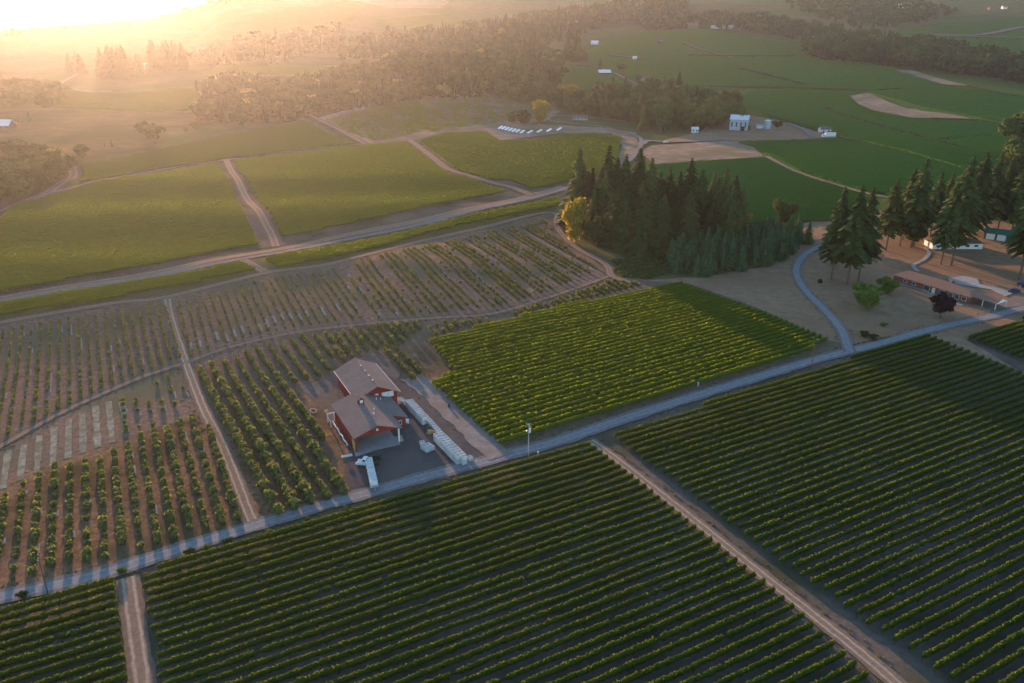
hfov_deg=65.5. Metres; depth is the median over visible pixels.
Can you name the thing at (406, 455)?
yard
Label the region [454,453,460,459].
fruit bin
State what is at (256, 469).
orchard bush
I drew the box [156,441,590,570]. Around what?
vine row
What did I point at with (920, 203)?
tall fir tree
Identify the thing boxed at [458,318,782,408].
vine row
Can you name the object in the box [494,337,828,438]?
vine row
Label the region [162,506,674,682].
vine row
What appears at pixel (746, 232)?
young fir
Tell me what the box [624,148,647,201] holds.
fir tree
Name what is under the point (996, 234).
shed
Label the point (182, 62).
fir tree
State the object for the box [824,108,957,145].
field edge
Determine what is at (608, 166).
fir tree
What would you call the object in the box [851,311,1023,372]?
grass corner
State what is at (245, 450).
orchard bush
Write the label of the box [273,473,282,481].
orchard bush
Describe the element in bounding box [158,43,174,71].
fir tree
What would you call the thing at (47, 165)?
woodland tree
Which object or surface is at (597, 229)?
broadleaf tree
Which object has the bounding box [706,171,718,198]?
fir tree
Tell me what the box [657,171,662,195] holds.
fir tree
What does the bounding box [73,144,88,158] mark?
meadow tree
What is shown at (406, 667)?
vine row
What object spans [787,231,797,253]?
young fir
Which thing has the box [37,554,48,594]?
utility pole
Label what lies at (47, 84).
copse tree
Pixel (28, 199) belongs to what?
track
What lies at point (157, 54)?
fir tree
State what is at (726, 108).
grove tree
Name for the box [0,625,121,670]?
vine row
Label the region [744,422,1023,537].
vine row
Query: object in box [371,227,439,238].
vine row
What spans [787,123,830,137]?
drive
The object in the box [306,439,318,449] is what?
orchard bush
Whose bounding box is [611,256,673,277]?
bramble undergrowth
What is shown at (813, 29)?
distant woods
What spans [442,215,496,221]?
vine row
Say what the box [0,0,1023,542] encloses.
terrain
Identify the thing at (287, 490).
orchard bush
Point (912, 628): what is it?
vine row
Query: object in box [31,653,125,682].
vine row
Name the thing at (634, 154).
road
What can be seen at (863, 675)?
vine row
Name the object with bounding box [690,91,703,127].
grove tree
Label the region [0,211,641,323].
track
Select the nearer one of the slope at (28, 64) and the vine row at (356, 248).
the vine row at (356, 248)
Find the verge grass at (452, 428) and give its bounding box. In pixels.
[0,272,1023,682]
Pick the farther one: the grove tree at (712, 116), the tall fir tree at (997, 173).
the grove tree at (712, 116)
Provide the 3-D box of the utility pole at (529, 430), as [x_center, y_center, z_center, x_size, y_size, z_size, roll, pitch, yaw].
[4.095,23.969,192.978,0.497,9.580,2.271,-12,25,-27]
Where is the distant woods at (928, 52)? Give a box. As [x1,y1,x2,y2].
[800,28,1023,83]
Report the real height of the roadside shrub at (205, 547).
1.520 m
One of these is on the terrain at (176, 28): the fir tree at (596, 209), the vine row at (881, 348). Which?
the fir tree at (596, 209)
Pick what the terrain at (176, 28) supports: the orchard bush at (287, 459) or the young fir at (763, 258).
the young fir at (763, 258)
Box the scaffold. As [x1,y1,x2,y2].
[324,410,334,427]
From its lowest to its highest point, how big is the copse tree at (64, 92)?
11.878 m
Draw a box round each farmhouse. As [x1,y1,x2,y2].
[590,41,598,44]
[987,6,996,9]
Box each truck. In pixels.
[355,456,367,467]
[822,132,835,137]
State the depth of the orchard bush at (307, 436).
199.74 m
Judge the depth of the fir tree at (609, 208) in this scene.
367.05 m
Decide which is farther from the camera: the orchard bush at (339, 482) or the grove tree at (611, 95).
the grove tree at (611, 95)
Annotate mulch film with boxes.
[3,230,592,553]
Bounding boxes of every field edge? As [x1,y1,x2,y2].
[690,54,793,55]
[712,86,900,90]
[741,68,806,84]
[784,121,888,147]
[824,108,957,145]
[947,118,1003,124]
[969,86,1016,95]
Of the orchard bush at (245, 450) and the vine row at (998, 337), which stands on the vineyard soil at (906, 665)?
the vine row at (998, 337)
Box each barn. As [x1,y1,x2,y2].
[331,392,406,451]
[334,358,400,402]
[598,69,610,73]
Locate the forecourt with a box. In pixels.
[973,296,1023,308]
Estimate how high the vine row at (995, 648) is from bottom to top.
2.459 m
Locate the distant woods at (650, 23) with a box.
[638,14,688,29]
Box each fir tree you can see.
[63,52,74,72]
[66,59,73,72]
[72,54,76,72]
[74,53,88,75]
[94,47,103,76]
[99,46,110,78]
[100,51,109,79]
[106,47,115,79]
[110,45,133,79]
[120,48,135,77]
[135,53,147,74]
[144,39,159,71]
[147,39,158,61]
[157,42,162,70]
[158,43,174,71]
[160,39,175,70]
[170,40,174,53]
[172,44,177,63]
[174,43,188,68]
[175,43,191,70]
[514,42,532,84]
[555,174,574,225]
[558,147,587,225]
[565,171,593,228]
[582,187,604,240]
[583,184,598,233]
[584,170,614,234]
[590,167,596,182]
[593,165,614,196]
[596,145,615,189]
[598,189,632,250]
[598,194,615,246]
[599,191,608,216]
[611,157,622,193]
[612,154,632,197]
[621,193,661,259]
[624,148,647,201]
[631,182,651,229]
[644,157,661,194]
[648,199,676,257]
[649,185,660,219]
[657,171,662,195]
[657,179,673,214]
[663,194,671,221]
[665,167,678,206]
[666,174,678,212]
[675,158,698,200]
[675,190,704,252]
[676,172,683,193]
[691,169,709,218]
[695,199,705,228]
[700,192,724,226]
[701,199,720,239]
[703,192,713,220]
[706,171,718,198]
[710,175,722,195]
[715,168,731,220]
[718,186,744,243]
[730,175,741,205]
[736,187,751,236]
[739,107,750,129]
[814,187,851,279]
[828,184,877,284]
[857,187,886,281]
[876,179,906,250]
[895,181,917,246]
[900,168,918,239]
[901,158,938,247]
[929,156,984,265]
[929,171,948,235]
[929,180,964,264]
[945,173,955,201]
[967,151,1001,242]
[983,151,1010,235]
[997,156,1020,228]
[997,170,1023,229]
[1000,200,1023,279]
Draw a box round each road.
[0,115,642,300]
[0,304,1023,603]
[636,139,731,143]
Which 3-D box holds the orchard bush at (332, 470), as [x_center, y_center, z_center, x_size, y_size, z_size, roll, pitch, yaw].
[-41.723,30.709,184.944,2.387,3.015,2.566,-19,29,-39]
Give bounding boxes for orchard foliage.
[0,219,638,580]
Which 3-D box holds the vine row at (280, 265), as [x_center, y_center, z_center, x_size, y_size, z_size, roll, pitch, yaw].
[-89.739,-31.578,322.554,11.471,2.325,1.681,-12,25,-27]
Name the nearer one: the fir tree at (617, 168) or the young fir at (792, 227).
the young fir at (792, 227)
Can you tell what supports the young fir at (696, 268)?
on the terrain at (176, 28)
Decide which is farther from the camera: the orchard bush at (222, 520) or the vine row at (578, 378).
the vine row at (578, 378)
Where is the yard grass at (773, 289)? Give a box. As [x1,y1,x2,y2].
[641,211,1023,343]
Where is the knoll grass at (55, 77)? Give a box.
[34,73,74,80]
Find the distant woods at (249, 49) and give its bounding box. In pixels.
[185,22,345,65]
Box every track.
[0,127,489,211]
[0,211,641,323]
[0,276,608,448]
[16,165,81,201]
[60,74,107,91]
[116,574,156,682]
[162,298,260,522]
[221,159,282,246]
[237,259,270,271]
[308,114,368,143]
[407,139,535,195]
[565,63,638,84]
[586,439,907,682]
[685,43,733,57]
[764,156,888,197]
[925,26,1023,35]
[935,35,1023,37]
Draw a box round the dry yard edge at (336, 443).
[293,379,349,493]
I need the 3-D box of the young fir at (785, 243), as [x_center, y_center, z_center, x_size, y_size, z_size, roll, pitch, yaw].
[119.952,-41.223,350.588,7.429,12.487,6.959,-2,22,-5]
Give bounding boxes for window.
[923,285,929,290]
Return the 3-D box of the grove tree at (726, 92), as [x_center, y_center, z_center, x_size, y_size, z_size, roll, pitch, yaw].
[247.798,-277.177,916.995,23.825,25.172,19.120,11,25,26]
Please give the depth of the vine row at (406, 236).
365.39 m
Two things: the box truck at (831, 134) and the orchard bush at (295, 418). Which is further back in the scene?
the box truck at (831, 134)
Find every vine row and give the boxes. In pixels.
[0,202,234,225]
[0,203,237,229]
[0,243,255,272]
[0,259,165,285]
[0,261,244,303]
[0,263,247,305]
[0,264,251,308]
[0,266,254,310]
[0,277,65,288]
[0,278,200,314]
[0,575,114,615]
[0,583,115,623]
[0,591,116,633]
[0,599,117,640]
[0,608,118,651]
[0,617,120,660]
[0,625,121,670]
[0,633,122,679]
[0,642,123,682]
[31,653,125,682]
[57,662,126,682]
[77,292,126,303]
[94,671,127,682]
[142,450,602,591]
[143,445,596,582]
[146,458,614,606]
[146,463,620,614]
[147,454,608,597]
[150,473,634,631]
[152,468,627,622]
[154,478,640,641]
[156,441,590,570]
[156,488,653,660]
[157,483,646,649]
[157,494,660,670]
[157,500,666,681]
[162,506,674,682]
[194,511,681,682]
[212,260,239,266]
[225,517,688,682]
[257,524,696,682]
[265,245,372,257]
[265,247,364,260]
[268,249,355,262]
[270,250,346,263]
[273,253,332,265]
[276,243,380,254]
[276,260,304,267]
[277,205,419,228]
[278,200,442,223]
[278,201,438,224]
[279,203,430,226]
[279,208,408,230]
[279,213,387,231]
[281,219,356,233]
[281,227,321,235]
[287,530,704,682]
[292,241,388,251]
[305,239,396,249]
[319,237,404,247]
[326,535,712,682]
[334,234,411,244]
[351,231,422,241]
[354,542,720,682]
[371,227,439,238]
[390,224,455,234]
[393,549,729,682]
[409,221,470,229]
[421,556,737,682]
[428,218,485,225]
[429,284,691,341]
[432,285,696,343]
[432,302,745,384]
[433,288,700,349]
[435,289,705,350]
[435,305,750,388]
[439,291,710,353]
[440,308,756,390]
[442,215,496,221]
[442,293,715,359]
[442,301,740,376]
[445,309,762,393]
[446,294,720,361]
[446,310,766,397]
[448,296,725,362]
[449,298,730,368]
[451,313,771,401]
[452,300,736,370]
[453,213,505,218]
[454,315,778,404]
[456,563,746,682]
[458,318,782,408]
[462,211,513,215]
[462,319,787,411]
[466,322,793,415]
[470,210,521,213]
[471,324,798,418]
[472,283,686,328]
[474,327,804,423]
[479,329,809,426]
[480,209,530,212]
[483,331,816,431]
[486,571,756,682]
[488,333,821,436]
[489,207,538,210]
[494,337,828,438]
[497,344,813,443]
[498,205,546,208]
[508,204,553,207]
[516,202,559,205]
[519,280,682,316]
[520,577,765,682]
[523,201,559,204]
[528,200,558,203]
[546,586,775,682]
[556,298,588,307]
[581,594,784,682]
[612,602,794,682]
[614,339,943,438]
[619,341,949,443]
[624,344,955,447]
[632,347,963,451]
[637,349,969,454]
[641,352,977,458]
[648,355,983,466]
[648,611,804,682]
[654,358,990,471]
[663,361,999,473]
[670,364,1005,476]
[677,367,1013,484]
[679,620,813,682]
[683,370,1022,490]
[690,375,1023,496]
[696,381,1023,502]
[703,336,936,405]
[706,387,1023,504]
[712,394,1023,510]
[714,630,824,682]
[719,401,1023,518]
[728,408,1023,525]
[738,415,1023,530]
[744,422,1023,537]
[746,639,833,682]
[753,429,1023,542]
[761,438,1023,548]
[772,446,1023,555]
[777,649,845,682]
[779,455,1023,565]
[791,465,1023,571]
[800,473,1023,579]
[809,659,856,682]
[810,482,1023,586]
[823,494,1023,593]
[835,506,1023,600]
[843,669,869,682]
[844,516,1023,609]
[851,333,930,358]
[856,527,1023,617]
[865,540,1023,627]
[880,553,1023,634]
[893,568,1023,644]
[908,581,1023,652]
[921,596,1023,661]
[934,611,1023,672]
[949,628,1023,681]
[964,646,1023,682]
[968,319,1023,340]
[975,323,1023,340]
[982,328,1023,343]
[989,332,1023,348]
[996,337,1023,350]
[997,666,1023,682]
[1002,341,1023,353]
[1010,347,1023,356]
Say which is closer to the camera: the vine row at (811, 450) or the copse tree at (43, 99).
the vine row at (811, 450)
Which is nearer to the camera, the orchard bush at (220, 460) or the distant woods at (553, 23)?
the orchard bush at (220, 460)
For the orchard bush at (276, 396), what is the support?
on the orchard soil at (144, 390)
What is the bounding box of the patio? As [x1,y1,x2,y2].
[947,276,1012,295]
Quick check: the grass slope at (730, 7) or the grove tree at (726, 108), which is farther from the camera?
the grass slope at (730, 7)
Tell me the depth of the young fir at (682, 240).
347.37 m
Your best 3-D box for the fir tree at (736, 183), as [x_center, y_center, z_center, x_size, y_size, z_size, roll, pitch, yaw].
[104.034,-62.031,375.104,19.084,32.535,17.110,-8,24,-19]
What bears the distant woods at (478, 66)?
on the terrain at (176, 28)
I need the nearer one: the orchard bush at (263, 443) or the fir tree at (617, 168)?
the orchard bush at (263, 443)
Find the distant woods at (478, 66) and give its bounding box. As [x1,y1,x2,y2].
[379,34,572,98]
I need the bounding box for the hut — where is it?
[691,127,698,132]
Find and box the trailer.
[366,457,378,490]
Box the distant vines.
[54,2,1023,222]
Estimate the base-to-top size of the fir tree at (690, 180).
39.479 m
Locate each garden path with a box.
[900,283,961,305]
[911,247,933,270]
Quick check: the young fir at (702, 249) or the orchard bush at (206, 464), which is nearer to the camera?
the orchard bush at (206, 464)
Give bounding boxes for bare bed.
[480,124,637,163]
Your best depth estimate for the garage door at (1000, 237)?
379.62 m
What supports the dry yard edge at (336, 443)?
on the orchard soil at (144, 390)
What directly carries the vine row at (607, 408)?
on the field soil at (822, 347)
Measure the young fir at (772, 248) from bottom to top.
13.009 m
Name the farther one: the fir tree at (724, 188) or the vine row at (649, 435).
the fir tree at (724, 188)
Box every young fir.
[664,237,673,259]
[666,241,676,265]
[670,248,682,274]
[675,235,683,259]
[680,232,686,252]
[681,242,694,273]
[690,254,701,276]
[697,231,701,251]
[697,241,704,262]
[697,247,712,277]
[705,226,711,241]
[707,250,714,275]
[708,237,717,259]
[709,245,718,274]
[714,229,720,248]
[716,241,726,263]
[716,247,728,274]
[718,231,728,251]
[725,240,737,270]
[728,238,737,268]
[734,245,747,271]
[742,224,749,241]
[743,234,751,261]
[748,242,761,267]
[757,238,771,267]
[758,237,768,259]
[766,215,772,229]
[766,238,774,264]
[767,231,774,258]
[768,235,776,261]
[774,240,785,261]
[776,228,787,253]
[778,234,789,259]
[785,220,796,245]
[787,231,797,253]
[787,235,795,255]
[794,214,804,238]
[794,217,802,243]
[795,226,803,244]
[802,220,814,244]
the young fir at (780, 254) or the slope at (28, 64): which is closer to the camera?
the young fir at (780, 254)
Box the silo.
[764,119,770,128]
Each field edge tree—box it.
[996,146,1011,168]
[998,112,1023,139]
[1002,153,1023,185]
[1004,134,1023,158]
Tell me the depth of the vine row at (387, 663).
140.73 m
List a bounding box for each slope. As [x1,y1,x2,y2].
[0,51,72,78]
[371,8,458,26]
[598,1,764,28]
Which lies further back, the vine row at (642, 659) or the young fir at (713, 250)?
the young fir at (713, 250)
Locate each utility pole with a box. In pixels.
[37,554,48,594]
[526,423,530,456]
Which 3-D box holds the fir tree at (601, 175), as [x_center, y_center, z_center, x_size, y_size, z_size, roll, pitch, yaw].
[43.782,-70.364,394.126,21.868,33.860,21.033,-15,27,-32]
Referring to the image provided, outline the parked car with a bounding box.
[1008,288,1020,293]
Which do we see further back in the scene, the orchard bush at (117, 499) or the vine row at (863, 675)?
the orchard bush at (117, 499)
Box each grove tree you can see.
[582,92,599,105]
[584,86,607,98]
[588,88,599,116]
[592,81,611,90]
[607,89,628,100]
[611,75,615,89]
[615,85,630,121]
[634,93,642,122]
[637,98,652,130]
[638,102,656,115]
[638,111,654,121]
[651,103,673,131]
[657,95,671,128]
[667,99,678,123]
[676,102,685,129]
[678,113,694,130]
[690,83,709,97]
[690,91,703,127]
[692,105,708,126]
[704,106,719,128]
[705,95,722,104]
[706,97,715,124]
[714,103,734,125]
[715,108,726,127]
[719,90,733,95]
[720,94,736,101]
[726,101,741,118]
[730,90,743,101]
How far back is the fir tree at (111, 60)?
1127.75 m
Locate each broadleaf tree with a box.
[43,147,65,154]
[507,111,518,123]
[515,109,531,124]
[532,99,551,123]
[557,83,578,93]
[561,196,588,242]
[581,216,614,245]
[772,120,783,126]
[772,197,798,227]
[852,281,884,308]
[876,276,900,293]
[899,216,933,246]
[928,291,956,317]
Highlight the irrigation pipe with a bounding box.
[332,421,347,445]
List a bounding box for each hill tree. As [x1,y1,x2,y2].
[568,29,583,61]
[581,45,588,61]
[597,59,602,70]
[616,64,626,69]
[633,75,641,80]
[675,71,682,85]
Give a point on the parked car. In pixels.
(1013, 290)
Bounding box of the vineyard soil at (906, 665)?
[0,323,1023,682]
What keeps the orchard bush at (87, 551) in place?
on the orchard soil at (115, 550)
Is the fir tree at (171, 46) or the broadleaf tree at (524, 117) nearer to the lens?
the broadleaf tree at (524, 117)
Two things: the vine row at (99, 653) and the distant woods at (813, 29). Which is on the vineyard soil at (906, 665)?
the vine row at (99, 653)
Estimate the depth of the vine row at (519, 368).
250.50 m
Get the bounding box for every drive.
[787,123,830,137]
[791,244,857,352]
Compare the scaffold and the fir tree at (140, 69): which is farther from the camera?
the fir tree at (140, 69)
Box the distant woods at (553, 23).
[331,0,689,59]
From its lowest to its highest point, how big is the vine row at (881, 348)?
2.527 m
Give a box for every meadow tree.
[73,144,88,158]
[134,120,148,132]
[140,123,165,143]
[189,122,200,129]
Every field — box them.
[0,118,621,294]
[319,91,559,143]
[355,0,449,7]
[552,28,1023,221]
[643,140,763,163]
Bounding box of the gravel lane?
[402,374,511,459]
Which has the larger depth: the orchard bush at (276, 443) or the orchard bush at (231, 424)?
the orchard bush at (231, 424)
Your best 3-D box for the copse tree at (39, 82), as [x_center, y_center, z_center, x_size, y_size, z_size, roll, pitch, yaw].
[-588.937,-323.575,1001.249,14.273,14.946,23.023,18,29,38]
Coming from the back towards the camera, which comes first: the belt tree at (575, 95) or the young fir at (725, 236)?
the belt tree at (575, 95)
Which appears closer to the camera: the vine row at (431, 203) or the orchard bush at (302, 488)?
the orchard bush at (302, 488)
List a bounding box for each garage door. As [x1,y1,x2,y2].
[986,233,994,239]
[997,235,1005,240]
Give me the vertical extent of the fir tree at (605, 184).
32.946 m
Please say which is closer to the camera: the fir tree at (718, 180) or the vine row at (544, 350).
the vine row at (544, 350)
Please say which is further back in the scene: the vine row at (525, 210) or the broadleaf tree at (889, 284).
the vine row at (525, 210)
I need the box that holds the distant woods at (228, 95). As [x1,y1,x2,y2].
[188,58,439,125]
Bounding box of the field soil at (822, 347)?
[419,282,841,448]
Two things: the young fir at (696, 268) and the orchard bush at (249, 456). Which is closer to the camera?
the orchard bush at (249, 456)
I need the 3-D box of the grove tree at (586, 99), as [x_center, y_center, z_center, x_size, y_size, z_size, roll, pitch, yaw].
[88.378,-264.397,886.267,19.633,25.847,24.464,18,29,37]
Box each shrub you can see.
[14,590,28,597]
[116,566,126,573]
[182,547,194,554]
[201,543,210,550]
[222,536,232,543]
[342,505,351,510]
[860,330,870,336]
[868,333,879,338]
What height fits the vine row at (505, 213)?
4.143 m
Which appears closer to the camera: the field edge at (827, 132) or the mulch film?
the mulch film
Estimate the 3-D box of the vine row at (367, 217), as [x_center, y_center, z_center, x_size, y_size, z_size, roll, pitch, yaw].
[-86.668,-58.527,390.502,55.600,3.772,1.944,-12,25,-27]
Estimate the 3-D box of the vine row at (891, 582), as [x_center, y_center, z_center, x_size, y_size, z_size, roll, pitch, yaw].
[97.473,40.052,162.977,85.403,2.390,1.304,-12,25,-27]
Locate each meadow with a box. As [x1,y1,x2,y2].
[0,109,220,161]
[879,17,1023,38]
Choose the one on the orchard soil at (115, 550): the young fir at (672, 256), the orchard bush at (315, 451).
the orchard bush at (315, 451)
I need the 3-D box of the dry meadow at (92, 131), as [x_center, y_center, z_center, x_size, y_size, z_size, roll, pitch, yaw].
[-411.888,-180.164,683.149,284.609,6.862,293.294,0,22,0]
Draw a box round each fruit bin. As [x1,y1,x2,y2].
[424,446,429,452]
[428,444,434,450]
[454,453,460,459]
[460,454,466,460]
[467,455,472,461]
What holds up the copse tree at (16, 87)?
on the terrain at (176, 28)
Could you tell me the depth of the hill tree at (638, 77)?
1118.32 m
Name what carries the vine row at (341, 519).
on the vineyard soil at (906, 665)
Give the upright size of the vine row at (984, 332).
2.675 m
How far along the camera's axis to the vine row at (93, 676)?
128.41 m
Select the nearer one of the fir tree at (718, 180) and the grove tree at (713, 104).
the fir tree at (718, 180)
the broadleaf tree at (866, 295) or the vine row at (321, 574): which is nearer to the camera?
the vine row at (321, 574)
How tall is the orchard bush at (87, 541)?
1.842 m
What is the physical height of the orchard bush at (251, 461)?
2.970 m
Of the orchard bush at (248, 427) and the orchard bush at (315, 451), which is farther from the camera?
the orchard bush at (248, 427)
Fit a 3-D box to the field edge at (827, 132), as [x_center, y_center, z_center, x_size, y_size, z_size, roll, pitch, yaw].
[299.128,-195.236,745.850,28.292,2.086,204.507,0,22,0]
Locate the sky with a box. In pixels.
[0,0,206,21]
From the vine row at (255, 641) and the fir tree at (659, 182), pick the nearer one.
the vine row at (255, 641)
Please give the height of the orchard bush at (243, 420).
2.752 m
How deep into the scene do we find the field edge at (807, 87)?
1073.70 m
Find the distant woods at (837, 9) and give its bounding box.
[784,0,958,29]
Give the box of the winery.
[729,114,749,130]
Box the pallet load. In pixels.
[426,429,434,434]
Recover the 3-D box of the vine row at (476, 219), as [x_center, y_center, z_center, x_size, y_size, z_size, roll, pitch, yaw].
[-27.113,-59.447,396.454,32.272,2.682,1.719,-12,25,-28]
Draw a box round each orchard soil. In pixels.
[0,213,669,511]
[0,416,337,588]
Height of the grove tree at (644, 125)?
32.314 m
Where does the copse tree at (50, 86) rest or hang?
on the terrain at (176, 28)
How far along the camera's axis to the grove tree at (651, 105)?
797.66 m
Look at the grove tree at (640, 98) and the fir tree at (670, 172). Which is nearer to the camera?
the fir tree at (670, 172)
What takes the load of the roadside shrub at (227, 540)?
on the vineyard soil at (906, 665)
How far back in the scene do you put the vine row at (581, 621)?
139.46 m
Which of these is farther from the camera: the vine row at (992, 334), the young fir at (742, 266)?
the young fir at (742, 266)
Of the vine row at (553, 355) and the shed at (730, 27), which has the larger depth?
the shed at (730, 27)
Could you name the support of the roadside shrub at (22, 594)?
on the vineyard soil at (906, 665)
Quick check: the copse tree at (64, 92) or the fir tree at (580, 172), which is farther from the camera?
the copse tree at (64, 92)
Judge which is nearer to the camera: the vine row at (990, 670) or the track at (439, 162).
the vine row at (990, 670)
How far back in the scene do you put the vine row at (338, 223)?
386.09 m
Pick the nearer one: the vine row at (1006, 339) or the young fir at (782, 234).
the vine row at (1006, 339)
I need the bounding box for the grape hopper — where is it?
[368,454,380,464]
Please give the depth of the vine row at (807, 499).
184.51 m
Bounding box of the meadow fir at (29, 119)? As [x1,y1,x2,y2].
[26,111,32,121]
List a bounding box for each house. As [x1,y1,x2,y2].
[892,270,1006,310]
[923,238,984,248]
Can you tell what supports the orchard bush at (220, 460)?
on the orchard soil at (115, 550)
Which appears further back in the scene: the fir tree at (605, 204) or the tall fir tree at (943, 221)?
the fir tree at (605, 204)
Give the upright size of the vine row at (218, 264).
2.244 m
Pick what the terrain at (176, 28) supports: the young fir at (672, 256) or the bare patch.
the young fir at (672, 256)
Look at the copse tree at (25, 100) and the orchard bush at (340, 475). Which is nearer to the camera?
the orchard bush at (340, 475)
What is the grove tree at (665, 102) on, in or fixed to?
on the terrain at (176, 28)
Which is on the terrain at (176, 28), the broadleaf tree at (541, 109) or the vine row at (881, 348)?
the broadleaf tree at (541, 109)
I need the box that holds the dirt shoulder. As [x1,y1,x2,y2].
[0,186,563,299]
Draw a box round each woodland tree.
[0,141,8,150]
[0,167,13,182]
[0,182,17,199]
[3,139,25,145]
[5,144,19,150]
[10,151,33,157]
[11,141,27,145]
[11,185,28,199]
[15,178,38,193]
[17,143,39,151]
[28,144,50,152]
[40,160,61,181]
[45,150,62,156]
[51,154,76,167]
[60,163,72,175]
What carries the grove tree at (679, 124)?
on the terrain at (176, 28)
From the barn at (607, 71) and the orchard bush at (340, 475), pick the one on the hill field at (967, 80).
the barn at (607, 71)
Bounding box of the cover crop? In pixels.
[0,401,128,488]
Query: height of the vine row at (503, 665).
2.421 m
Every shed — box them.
[0,119,16,128]
[572,115,587,119]
[722,25,732,28]
[817,126,831,132]
[983,227,1015,240]
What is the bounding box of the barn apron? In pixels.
[354,435,403,456]
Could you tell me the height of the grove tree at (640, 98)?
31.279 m
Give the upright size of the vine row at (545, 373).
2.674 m
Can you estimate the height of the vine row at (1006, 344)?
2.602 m
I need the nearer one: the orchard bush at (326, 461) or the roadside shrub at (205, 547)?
the roadside shrub at (205, 547)
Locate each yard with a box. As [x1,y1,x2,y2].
[299,358,401,431]
[338,376,482,490]
[663,115,837,141]
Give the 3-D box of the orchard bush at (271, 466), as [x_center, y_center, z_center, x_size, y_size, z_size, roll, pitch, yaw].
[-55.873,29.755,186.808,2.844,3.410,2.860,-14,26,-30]
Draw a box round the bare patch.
[849,93,969,118]
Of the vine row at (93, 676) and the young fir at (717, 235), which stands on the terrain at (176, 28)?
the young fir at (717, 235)
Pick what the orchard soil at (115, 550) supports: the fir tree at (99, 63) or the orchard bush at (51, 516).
the orchard bush at (51, 516)
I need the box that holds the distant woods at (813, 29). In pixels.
[637,9,843,38]
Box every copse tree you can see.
[0,81,13,86]
[0,84,14,90]
[5,79,21,84]
[6,91,28,104]
[12,85,25,90]
[15,81,32,89]
[17,93,34,105]
[33,78,51,87]
[35,92,52,107]
[44,82,59,87]
[46,82,63,88]
[53,85,73,93]
[53,90,68,100]
[53,94,66,103]
[55,87,70,98]
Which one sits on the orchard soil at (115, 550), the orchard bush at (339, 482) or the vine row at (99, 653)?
the orchard bush at (339, 482)
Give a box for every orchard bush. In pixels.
[29,532,38,539]
[43,556,56,567]
[46,512,56,520]
[49,477,59,483]
[49,480,59,488]
[64,550,74,558]
[79,545,91,554]
[80,490,91,497]
[80,548,93,557]
[82,539,91,544]
[113,491,121,495]
[113,495,123,502]
[115,522,125,527]
[116,515,124,521]
[116,518,125,524]
[116,526,128,532]
[116,529,127,537]
[118,536,126,544]
[153,531,161,537]
[160,486,169,493]
[164,509,174,516]
[165,432,174,439]
[167,514,175,519]
[168,524,177,533]
[169,530,178,538]
[172,462,179,468]
[173,476,182,481]
[178,492,187,498]
[179,497,188,504]
[181,503,192,512]
[182,511,192,518]
[185,457,193,464]
[189,417,195,423]
[192,429,201,435]
[195,437,203,445]
[201,460,210,467]
[204,467,211,472]
[204,473,214,481]
[209,485,217,494]
[210,494,219,500]
[213,503,222,511]
[214,452,222,458]
[214,508,225,516]
[215,402,226,409]
[215,513,224,519]
[216,458,225,465]
[216,516,226,524]
[217,407,227,415]
[217,462,225,469]
[223,418,234,425]
[225,392,234,397]
[225,488,234,495]
[225,493,238,499]
[226,421,235,429]
[229,426,240,435]
[230,400,239,407]
[230,498,236,506]
[231,432,242,440]
[233,405,242,412]
[233,512,241,519]
[239,417,248,424]
[239,447,252,455]
[243,454,254,462]
[245,398,253,404]
[246,425,253,432]
[248,427,257,436]
[248,459,258,466]
[249,434,261,441]
[250,405,259,412]
[251,466,261,473]
[253,471,263,479]
[254,439,268,451]
[256,479,269,487]
[257,445,266,451]
[259,418,270,427]
[260,451,272,461]
[262,423,270,429]
[263,427,271,435]
[263,489,277,501]
[267,461,279,473]
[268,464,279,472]
[269,499,279,508]
[271,468,280,477]
[271,503,284,514]
[272,439,283,448]
[273,392,281,399]
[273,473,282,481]
[274,445,283,452]
[277,477,285,486]
[280,483,290,494]
[283,456,292,465]
[283,488,294,497]
[284,490,296,498]
[285,497,301,509]
[290,417,300,423]
[290,469,301,480]
[295,480,310,489]
[296,428,308,434]
[297,401,304,408]
[297,423,303,430]
[300,485,307,493]
[302,488,312,495]
[303,434,311,441]
[304,492,315,500]
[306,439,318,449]
[306,464,315,470]
[307,496,314,504]
[308,414,317,422]
[312,448,323,454]
[314,426,322,432]
[316,431,326,437]
[317,482,325,488]
[320,460,332,467]
[322,491,331,499]
[323,463,332,470]
[328,467,335,476]
[331,473,342,480]
[334,479,344,488]
[338,486,349,494]
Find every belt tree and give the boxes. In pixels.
[533,95,545,100]
[541,93,550,102]
[570,91,584,99]
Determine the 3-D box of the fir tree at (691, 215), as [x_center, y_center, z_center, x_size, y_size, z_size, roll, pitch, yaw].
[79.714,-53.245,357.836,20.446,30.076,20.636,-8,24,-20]
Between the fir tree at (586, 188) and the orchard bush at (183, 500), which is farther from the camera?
the fir tree at (586, 188)
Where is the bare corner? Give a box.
[395,344,451,380]
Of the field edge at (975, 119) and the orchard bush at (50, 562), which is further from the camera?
the field edge at (975, 119)
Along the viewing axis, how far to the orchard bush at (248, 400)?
219.07 m
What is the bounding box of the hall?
[687,23,698,28]
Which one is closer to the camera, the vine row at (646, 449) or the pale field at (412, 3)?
the vine row at (646, 449)
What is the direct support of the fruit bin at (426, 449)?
on the yard at (406, 455)
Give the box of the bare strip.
[897,69,963,84]
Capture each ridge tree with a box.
[30,24,35,33]
[101,17,106,26]
[179,6,189,12]
[204,0,214,5]
[214,0,223,6]

